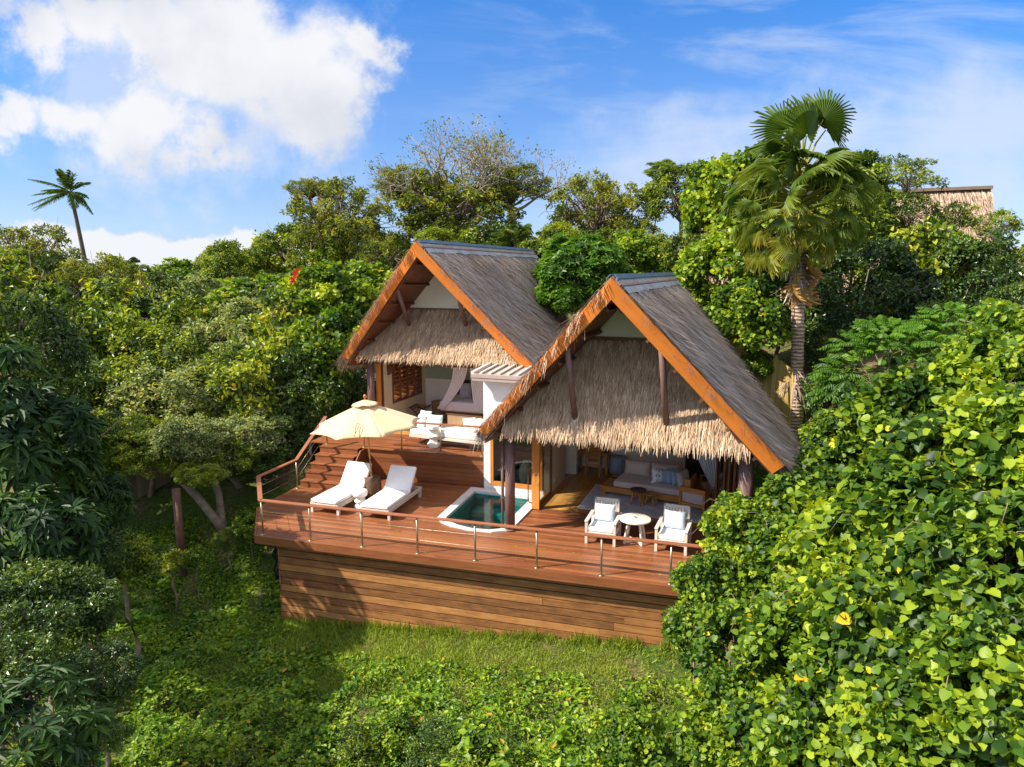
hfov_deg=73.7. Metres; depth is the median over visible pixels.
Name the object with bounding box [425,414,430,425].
cushion
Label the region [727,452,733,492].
door panel
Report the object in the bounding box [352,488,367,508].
stone side table
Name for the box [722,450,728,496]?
door panel
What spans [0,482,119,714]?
umbrella tree
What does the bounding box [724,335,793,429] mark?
bamboo fence
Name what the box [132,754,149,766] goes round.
weed shrub
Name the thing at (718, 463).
door panel
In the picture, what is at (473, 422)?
cushion
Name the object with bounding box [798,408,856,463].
heart leaf shrub
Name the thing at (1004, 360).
heart leaf shrub
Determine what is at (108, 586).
shade shrub
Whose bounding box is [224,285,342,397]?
wood tree
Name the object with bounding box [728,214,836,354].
vine tree
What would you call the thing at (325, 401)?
wood tree
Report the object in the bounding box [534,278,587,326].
rosette tree
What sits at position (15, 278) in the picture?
wood tree
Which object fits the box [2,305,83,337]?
wood tree
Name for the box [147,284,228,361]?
wood tree
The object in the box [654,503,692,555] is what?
deck armchair
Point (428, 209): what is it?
skyline tree
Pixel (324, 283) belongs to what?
wood tree
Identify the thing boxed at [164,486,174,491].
plank fence
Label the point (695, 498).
lounge chair
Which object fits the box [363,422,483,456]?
terrace railing
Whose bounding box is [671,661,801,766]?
heart leaf shrub
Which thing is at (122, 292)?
wood tree
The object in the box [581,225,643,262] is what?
skyline tree
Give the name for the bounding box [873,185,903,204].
vine tree
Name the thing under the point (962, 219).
airy tree
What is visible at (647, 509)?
rug
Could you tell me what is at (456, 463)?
terrace
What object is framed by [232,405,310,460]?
wood tree
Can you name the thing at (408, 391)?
louvre window
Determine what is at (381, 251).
skyline tree
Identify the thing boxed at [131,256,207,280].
wood tree
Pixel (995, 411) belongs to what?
heart leaf shrub
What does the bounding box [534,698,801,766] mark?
vine cover
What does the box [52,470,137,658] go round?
umbrella tree
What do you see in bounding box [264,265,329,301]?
wood tree
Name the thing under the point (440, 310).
thatched villa
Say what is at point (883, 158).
airy tree
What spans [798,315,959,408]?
feathery shrub
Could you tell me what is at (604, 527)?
deck armchair
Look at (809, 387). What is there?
leafy tree
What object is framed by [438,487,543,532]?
plunge pool
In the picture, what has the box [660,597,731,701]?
heart leaf shrub
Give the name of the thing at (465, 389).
pillow
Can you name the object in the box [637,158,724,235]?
skyline tree
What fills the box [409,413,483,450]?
terrace daybed
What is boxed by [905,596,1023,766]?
heart leaf shrub
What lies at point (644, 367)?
thatched villa
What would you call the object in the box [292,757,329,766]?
weed shrub
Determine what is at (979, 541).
heart leaf shrub
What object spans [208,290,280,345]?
wood tree
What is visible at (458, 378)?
bed
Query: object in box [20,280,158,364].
wood tree
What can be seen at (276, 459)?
wood tree
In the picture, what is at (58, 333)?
leafy tree
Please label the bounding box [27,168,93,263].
coconut palm
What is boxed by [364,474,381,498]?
parasol stand
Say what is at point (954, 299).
leafy tree
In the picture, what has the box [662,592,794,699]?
heart leaf shrub
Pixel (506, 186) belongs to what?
skyline tree
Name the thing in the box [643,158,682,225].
skyline tree
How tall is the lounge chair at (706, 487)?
0.780 m
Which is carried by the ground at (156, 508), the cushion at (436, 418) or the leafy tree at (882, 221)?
the leafy tree at (882, 221)
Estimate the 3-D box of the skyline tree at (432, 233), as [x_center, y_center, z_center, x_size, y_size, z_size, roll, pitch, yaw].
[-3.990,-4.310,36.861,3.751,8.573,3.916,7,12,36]
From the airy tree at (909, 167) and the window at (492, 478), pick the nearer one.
the window at (492, 478)
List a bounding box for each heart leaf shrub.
[578,699,679,766]
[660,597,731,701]
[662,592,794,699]
[669,550,750,669]
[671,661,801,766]
[690,488,788,562]
[722,672,855,766]
[725,499,797,598]
[726,564,854,698]
[754,460,846,521]
[769,487,894,574]
[786,429,868,483]
[796,524,958,685]
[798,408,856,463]
[825,619,1009,766]
[833,357,965,460]
[835,401,1016,538]
[841,401,915,434]
[880,485,1023,624]
[903,348,1022,418]
[903,379,1023,489]
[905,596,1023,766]
[914,323,1023,411]
[936,297,1023,386]
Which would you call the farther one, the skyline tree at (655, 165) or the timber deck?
the skyline tree at (655, 165)
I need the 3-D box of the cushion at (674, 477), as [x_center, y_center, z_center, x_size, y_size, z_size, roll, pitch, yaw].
[5.061,2.871,20.833,0.460,0.431,0.213,-4,10,-23]
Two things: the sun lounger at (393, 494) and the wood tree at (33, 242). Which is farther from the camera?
the wood tree at (33, 242)
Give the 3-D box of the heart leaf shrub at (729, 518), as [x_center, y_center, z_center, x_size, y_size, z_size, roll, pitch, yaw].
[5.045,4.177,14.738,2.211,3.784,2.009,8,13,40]
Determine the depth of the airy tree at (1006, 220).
32.55 m
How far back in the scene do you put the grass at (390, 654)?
16.41 m
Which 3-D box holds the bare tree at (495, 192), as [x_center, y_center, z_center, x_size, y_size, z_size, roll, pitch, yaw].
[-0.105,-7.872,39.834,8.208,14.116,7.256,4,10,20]
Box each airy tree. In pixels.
[852,149,892,169]
[872,152,949,241]
[885,188,946,228]
[930,200,986,230]
[971,207,1023,238]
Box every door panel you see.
[540,440,551,504]
[713,452,720,511]
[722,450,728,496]
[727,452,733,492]
[732,452,737,492]
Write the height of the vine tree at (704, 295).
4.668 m
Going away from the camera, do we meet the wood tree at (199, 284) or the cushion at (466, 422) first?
the cushion at (466, 422)
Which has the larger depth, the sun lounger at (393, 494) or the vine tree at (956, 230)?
the vine tree at (956, 230)
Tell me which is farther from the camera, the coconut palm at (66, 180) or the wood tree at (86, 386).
the coconut palm at (66, 180)
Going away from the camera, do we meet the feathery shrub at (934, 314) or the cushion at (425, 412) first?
the feathery shrub at (934, 314)
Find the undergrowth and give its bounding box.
[1,502,801,766]
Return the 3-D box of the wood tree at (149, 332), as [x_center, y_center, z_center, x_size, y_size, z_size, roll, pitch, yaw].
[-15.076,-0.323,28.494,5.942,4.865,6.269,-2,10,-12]
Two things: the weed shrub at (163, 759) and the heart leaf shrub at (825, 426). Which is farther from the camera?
the heart leaf shrub at (825, 426)
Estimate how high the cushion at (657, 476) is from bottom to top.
0.431 m
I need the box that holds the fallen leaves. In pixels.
[265,487,668,575]
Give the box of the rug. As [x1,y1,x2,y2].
[578,484,705,522]
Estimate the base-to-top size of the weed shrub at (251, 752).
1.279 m
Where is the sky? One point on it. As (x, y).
(186, 122)
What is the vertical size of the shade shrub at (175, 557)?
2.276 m
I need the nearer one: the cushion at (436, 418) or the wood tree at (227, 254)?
the cushion at (436, 418)
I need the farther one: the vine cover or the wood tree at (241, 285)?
the wood tree at (241, 285)
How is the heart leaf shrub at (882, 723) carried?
on the ground at (156, 508)
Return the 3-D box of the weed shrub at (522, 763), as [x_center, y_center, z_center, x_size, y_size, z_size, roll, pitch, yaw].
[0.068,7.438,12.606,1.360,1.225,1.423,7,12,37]
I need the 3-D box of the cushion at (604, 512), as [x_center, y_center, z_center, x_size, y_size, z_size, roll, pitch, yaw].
[2.449,3.397,17.991,0.560,0.439,0.256,3,10,19]
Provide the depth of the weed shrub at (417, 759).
13.20 m
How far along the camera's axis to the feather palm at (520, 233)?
35.02 m
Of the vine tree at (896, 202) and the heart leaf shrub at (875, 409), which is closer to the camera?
the heart leaf shrub at (875, 409)
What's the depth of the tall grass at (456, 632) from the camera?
17.00 m
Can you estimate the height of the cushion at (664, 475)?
0.431 m
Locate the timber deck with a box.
[254,478,732,645]
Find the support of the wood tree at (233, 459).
on the ground at (156, 508)
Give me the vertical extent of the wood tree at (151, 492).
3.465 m
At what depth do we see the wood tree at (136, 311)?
29.52 m
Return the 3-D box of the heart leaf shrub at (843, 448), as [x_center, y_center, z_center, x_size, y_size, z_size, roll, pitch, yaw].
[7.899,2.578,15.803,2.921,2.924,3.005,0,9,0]
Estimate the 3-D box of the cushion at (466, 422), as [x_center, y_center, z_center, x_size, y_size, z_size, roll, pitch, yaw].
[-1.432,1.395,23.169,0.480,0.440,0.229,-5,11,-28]
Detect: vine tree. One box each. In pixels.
[671,226,765,297]
[679,140,788,237]
[689,282,727,310]
[702,271,794,355]
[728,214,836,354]
[737,350,774,383]
[844,149,893,283]
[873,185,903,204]
[908,223,981,266]
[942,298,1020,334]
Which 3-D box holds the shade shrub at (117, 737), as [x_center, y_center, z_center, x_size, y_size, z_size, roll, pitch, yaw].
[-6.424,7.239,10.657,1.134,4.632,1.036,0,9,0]
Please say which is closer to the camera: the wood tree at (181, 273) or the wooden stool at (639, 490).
the wooden stool at (639, 490)
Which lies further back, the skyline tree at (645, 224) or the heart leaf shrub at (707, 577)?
the skyline tree at (645, 224)
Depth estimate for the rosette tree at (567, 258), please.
26.93 m
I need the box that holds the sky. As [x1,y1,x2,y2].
[0,0,1023,269]
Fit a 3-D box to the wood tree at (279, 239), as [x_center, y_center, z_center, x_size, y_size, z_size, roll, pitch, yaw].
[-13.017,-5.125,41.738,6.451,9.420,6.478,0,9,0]
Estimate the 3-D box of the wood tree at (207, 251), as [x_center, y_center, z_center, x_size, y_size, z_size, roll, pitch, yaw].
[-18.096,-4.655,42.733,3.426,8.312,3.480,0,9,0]
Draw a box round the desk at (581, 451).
[578,447,610,474]
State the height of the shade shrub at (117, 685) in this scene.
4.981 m
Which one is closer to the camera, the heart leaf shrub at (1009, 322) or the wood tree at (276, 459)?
the heart leaf shrub at (1009, 322)
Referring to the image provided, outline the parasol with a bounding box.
[310,394,420,475]
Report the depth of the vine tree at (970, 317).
22.14 m
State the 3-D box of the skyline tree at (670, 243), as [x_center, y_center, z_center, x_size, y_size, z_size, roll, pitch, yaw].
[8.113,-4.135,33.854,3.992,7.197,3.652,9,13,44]
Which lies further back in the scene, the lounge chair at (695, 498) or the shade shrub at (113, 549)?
the lounge chair at (695, 498)
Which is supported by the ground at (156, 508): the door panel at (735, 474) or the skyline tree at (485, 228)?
the skyline tree at (485, 228)
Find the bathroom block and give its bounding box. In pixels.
[471,354,544,494]
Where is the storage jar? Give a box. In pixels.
[518,457,531,483]
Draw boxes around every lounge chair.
[678,486,714,515]
[699,470,722,494]
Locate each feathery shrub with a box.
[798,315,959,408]
[879,301,987,363]
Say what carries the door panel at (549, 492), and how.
in the thatched villa at (644, 367)
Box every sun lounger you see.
[310,461,371,515]
[359,465,421,520]
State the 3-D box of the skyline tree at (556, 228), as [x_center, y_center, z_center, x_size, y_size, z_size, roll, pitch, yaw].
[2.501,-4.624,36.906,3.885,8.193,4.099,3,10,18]
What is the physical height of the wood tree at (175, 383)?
4.507 m
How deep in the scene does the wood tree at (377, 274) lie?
31.51 m
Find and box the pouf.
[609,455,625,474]
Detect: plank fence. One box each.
[89,466,170,501]
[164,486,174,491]
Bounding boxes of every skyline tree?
[273,170,403,264]
[281,176,332,264]
[304,229,412,377]
[343,225,407,270]
[369,161,447,367]
[391,160,526,237]
[401,224,463,256]
[437,222,502,244]
[462,221,522,246]
[475,161,554,210]
[517,238,552,261]
[532,221,590,261]
[544,167,648,231]
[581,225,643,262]
[594,214,661,264]
[606,227,679,272]
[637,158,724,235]
[639,229,707,275]
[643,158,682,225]
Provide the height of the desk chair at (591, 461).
1.140 m
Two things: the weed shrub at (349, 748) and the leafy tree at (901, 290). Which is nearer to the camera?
the weed shrub at (349, 748)
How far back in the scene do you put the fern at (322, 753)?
14.22 m
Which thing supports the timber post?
on the ground at (156, 508)
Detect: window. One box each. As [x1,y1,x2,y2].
[391,364,421,403]
[490,437,542,489]
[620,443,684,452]
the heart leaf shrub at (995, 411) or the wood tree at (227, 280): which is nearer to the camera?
the heart leaf shrub at (995, 411)
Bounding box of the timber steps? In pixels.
[300,444,365,488]
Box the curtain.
[695,448,715,486]
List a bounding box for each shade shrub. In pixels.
[0,567,98,762]
[0,622,64,763]
[9,572,126,765]
[20,722,106,766]
[43,639,149,766]
[49,706,139,766]
[71,528,130,688]
[100,526,169,687]
[151,542,189,613]
[181,545,212,599]
[209,527,245,571]
[231,509,255,564]
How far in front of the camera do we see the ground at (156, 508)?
18.14 m
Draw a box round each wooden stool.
[630,487,646,506]
[644,491,657,506]
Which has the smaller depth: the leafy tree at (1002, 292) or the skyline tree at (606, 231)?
the leafy tree at (1002, 292)
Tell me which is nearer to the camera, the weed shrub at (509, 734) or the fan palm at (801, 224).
the weed shrub at (509, 734)
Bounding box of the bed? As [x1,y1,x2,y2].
[437,367,483,419]
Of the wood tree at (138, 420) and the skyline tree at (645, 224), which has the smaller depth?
the wood tree at (138, 420)
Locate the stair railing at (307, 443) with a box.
[295,416,328,474]
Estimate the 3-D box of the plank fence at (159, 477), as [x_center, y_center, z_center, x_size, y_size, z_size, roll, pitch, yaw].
[-13.698,4.408,24.382,2.838,2.807,0.162,-6,11,-33]
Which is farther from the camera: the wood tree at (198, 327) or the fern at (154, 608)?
the wood tree at (198, 327)
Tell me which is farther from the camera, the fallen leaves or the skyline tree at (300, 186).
the skyline tree at (300, 186)
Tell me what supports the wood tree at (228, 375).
on the ground at (156, 508)
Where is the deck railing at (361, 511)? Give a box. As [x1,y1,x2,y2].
[256,459,703,584]
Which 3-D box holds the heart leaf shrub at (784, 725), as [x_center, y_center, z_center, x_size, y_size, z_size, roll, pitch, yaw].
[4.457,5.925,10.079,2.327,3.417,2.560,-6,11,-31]
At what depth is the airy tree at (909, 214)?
29.94 m
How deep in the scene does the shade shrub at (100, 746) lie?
9.55 m
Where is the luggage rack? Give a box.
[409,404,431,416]
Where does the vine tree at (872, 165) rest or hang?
on the ground at (156, 508)
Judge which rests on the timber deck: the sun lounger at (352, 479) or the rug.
the sun lounger at (352, 479)
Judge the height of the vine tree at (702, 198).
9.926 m
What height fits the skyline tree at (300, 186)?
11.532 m
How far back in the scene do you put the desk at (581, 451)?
23.68 m
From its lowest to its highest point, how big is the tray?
0.070 m
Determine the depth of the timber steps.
22.72 m
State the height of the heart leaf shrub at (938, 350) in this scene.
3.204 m
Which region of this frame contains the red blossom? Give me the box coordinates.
[289,268,306,293]
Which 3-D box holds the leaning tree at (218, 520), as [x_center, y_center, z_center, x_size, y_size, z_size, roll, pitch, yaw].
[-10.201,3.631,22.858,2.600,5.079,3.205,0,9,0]
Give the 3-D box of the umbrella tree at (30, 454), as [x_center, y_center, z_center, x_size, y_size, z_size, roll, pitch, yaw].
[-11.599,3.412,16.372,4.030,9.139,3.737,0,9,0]
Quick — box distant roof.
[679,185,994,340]
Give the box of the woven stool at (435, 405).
[431,400,442,414]
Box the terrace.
[309,433,483,498]
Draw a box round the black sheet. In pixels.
[272,546,279,579]
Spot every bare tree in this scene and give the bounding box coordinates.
[362,113,541,222]
[449,125,589,219]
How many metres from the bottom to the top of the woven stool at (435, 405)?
0.655 m
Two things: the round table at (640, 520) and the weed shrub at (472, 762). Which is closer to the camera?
the weed shrub at (472, 762)
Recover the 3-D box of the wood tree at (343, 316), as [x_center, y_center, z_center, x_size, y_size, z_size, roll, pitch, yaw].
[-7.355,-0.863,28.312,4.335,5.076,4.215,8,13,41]
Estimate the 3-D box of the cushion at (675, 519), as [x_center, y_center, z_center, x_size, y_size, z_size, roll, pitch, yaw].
[4.170,3.484,17.468,0.560,0.439,0.256,4,10,22]
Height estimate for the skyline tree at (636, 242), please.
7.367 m
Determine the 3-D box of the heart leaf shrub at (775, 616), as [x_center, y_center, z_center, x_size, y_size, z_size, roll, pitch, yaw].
[5.042,5.005,11.270,2.666,3.976,2.923,9,13,43]
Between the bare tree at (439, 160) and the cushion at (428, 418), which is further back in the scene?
the bare tree at (439, 160)
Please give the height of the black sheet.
1.043 m
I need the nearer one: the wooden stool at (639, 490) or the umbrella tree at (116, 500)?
the umbrella tree at (116, 500)
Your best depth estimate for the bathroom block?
21.67 m
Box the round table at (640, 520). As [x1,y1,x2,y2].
[619,513,650,545]
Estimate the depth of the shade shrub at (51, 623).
11.80 m
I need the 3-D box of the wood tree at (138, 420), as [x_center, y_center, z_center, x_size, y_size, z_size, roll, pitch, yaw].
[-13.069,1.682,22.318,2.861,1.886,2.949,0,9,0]
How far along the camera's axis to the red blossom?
29.80 m
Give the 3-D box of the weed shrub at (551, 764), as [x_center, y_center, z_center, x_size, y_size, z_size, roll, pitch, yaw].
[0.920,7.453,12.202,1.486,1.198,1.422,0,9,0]
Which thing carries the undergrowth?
on the ground at (156, 508)
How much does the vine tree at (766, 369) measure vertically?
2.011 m
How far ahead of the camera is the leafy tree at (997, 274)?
25.54 m
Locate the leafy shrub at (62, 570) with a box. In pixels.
[0,555,123,763]
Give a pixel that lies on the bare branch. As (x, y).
(109, 428)
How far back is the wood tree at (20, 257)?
32.64 m
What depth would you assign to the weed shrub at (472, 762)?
12.78 m
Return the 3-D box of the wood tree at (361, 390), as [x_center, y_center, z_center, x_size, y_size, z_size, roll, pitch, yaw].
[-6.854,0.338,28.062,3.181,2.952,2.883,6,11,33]
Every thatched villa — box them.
[329,239,570,434]
[463,272,802,531]
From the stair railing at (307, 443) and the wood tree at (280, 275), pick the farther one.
the wood tree at (280, 275)
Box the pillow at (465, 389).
[459,383,470,396]
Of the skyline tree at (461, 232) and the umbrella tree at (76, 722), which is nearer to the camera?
the umbrella tree at (76, 722)
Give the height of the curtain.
1.750 m
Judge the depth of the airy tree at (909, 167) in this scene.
30.11 m
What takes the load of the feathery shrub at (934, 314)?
on the ground at (156, 508)
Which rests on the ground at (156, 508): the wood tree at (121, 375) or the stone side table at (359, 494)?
the wood tree at (121, 375)
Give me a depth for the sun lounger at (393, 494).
20.58 m
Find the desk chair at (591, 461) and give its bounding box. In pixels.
[585,444,601,476]
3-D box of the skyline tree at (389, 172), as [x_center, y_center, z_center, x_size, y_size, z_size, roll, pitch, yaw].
[-5.785,-6.704,40.460,4.703,12.243,4.858,6,11,32]
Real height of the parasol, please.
2.966 m
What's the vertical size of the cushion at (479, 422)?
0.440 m
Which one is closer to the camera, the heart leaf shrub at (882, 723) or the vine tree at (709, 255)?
the heart leaf shrub at (882, 723)
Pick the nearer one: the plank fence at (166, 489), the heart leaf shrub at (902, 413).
the heart leaf shrub at (902, 413)
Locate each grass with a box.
[150,608,692,734]
[270,613,682,665]
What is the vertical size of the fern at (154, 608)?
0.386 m
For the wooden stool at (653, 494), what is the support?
on the rug
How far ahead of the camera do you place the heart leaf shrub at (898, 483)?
11.44 m
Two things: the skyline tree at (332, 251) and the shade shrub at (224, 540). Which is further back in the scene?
the skyline tree at (332, 251)
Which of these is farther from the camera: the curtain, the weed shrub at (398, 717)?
the curtain
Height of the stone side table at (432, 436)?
0.755 m
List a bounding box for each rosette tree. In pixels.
[530,224,633,303]
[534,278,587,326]
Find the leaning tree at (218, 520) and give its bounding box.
[175,428,242,530]
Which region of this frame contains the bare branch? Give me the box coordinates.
[76,406,121,438]
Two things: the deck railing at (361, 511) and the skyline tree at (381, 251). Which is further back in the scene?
the skyline tree at (381, 251)
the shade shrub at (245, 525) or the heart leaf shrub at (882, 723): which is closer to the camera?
the heart leaf shrub at (882, 723)
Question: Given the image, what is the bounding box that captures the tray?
[609,476,618,480]
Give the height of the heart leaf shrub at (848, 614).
4.713 m
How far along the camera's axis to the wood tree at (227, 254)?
38.06 m
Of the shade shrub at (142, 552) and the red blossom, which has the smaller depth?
the shade shrub at (142, 552)
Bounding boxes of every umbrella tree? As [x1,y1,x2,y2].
[0,338,113,687]
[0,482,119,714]
[0,660,120,766]
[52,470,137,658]
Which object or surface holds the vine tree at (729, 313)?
on the ground at (156, 508)
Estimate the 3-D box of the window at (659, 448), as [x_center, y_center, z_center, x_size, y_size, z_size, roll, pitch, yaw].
[4.855,1.476,23.510,2.240,1.660,0.150,3,10,20]
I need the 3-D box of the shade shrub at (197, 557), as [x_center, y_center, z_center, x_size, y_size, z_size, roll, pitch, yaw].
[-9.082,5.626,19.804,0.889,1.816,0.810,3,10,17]
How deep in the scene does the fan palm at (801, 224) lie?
21.38 m
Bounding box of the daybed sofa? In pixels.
[601,459,698,505]
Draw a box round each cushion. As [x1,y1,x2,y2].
[417,414,425,426]
[420,410,431,414]
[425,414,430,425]
[430,414,442,427]
[463,417,474,431]
[469,418,481,432]
[476,419,483,428]
[594,502,615,521]
[651,469,665,482]
[660,468,673,482]
[663,509,686,529]
[665,469,677,484]
[671,470,682,485]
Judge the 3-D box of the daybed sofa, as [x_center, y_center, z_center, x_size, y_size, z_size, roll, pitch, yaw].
[4.304,3.015,21.317,2.780,0.987,1.280,5,11,27]
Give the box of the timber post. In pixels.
[172,488,187,576]
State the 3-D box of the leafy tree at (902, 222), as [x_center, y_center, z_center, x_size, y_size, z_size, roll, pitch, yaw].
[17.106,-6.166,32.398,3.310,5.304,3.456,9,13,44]
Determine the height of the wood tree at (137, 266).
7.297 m
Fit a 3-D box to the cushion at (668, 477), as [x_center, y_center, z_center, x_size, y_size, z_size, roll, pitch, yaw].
[4.919,2.855,20.927,0.460,0.431,0.213,-3,10,-19]
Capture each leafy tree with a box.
[0,286,95,475]
[790,232,946,334]
[802,371,863,414]
[803,321,861,368]
[812,174,900,326]
[844,212,991,316]
[867,202,914,239]
[887,294,970,339]
[918,228,1023,304]
[967,280,1023,308]
[979,241,1023,272]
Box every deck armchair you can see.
[585,496,621,546]
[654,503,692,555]
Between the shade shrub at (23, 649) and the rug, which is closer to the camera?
the shade shrub at (23, 649)
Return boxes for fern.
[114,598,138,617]
[130,604,169,620]
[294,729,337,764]
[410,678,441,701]
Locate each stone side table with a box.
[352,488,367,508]
[427,425,439,447]
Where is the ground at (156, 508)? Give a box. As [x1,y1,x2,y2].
[0,298,1023,766]
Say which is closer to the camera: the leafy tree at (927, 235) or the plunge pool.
the plunge pool
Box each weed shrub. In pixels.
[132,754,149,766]
[139,745,195,766]
[212,733,278,766]
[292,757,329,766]
[330,719,392,766]
[360,707,421,766]
[403,713,474,766]
[441,729,499,766]
[479,728,532,764]
[494,753,535,766]
[536,756,559,766]
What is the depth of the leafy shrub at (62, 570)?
12.69 m
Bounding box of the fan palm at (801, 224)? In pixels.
[720,88,885,441]
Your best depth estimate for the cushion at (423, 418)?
23.76 m
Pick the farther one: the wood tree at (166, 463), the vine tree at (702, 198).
the vine tree at (702, 198)
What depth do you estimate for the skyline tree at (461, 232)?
36.65 m
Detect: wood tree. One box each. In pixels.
[0,220,91,275]
[0,245,55,284]
[0,250,90,333]
[0,358,115,429]
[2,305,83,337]
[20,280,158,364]
[26,250,147,303]
[26,365,171,431]
[65,408,163,454]
[68,436,134,478]
[78,264,187,327]
[83,303,177,359]
[90,318,210,406]
[95,356,242,462]
[100,262,149,281]
[106,408,193,497]
[110,444,180,479]
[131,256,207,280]
[135,266,199,289]
[135,270,235,317]
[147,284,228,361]
[158,312,259,397]
[180,276,238,303]
[181,334,312,430]
[188,237,285,279]
[193,435,271,483]
[194,244,238,277]
[202,272,293,325]
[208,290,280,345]
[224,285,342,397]
[228,448,285,480]
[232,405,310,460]
[238,221,348,274]
[250,346,361,431]
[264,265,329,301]
[268,259,381,332]
[286,302,365,389]
[314,363,376,409]
[331,259,393,386]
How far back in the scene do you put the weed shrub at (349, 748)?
13.42 m
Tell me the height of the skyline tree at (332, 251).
8.859 m
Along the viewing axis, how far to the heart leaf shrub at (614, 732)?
10.99 m
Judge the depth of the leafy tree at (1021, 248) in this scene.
29.84 m
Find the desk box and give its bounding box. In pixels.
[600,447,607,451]
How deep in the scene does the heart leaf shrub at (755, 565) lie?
13.58 m
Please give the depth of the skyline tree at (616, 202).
38.01 m
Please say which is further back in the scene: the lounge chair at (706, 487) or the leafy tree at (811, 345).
the leafy tree at (811, 345)
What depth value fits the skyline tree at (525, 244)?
33.88 m

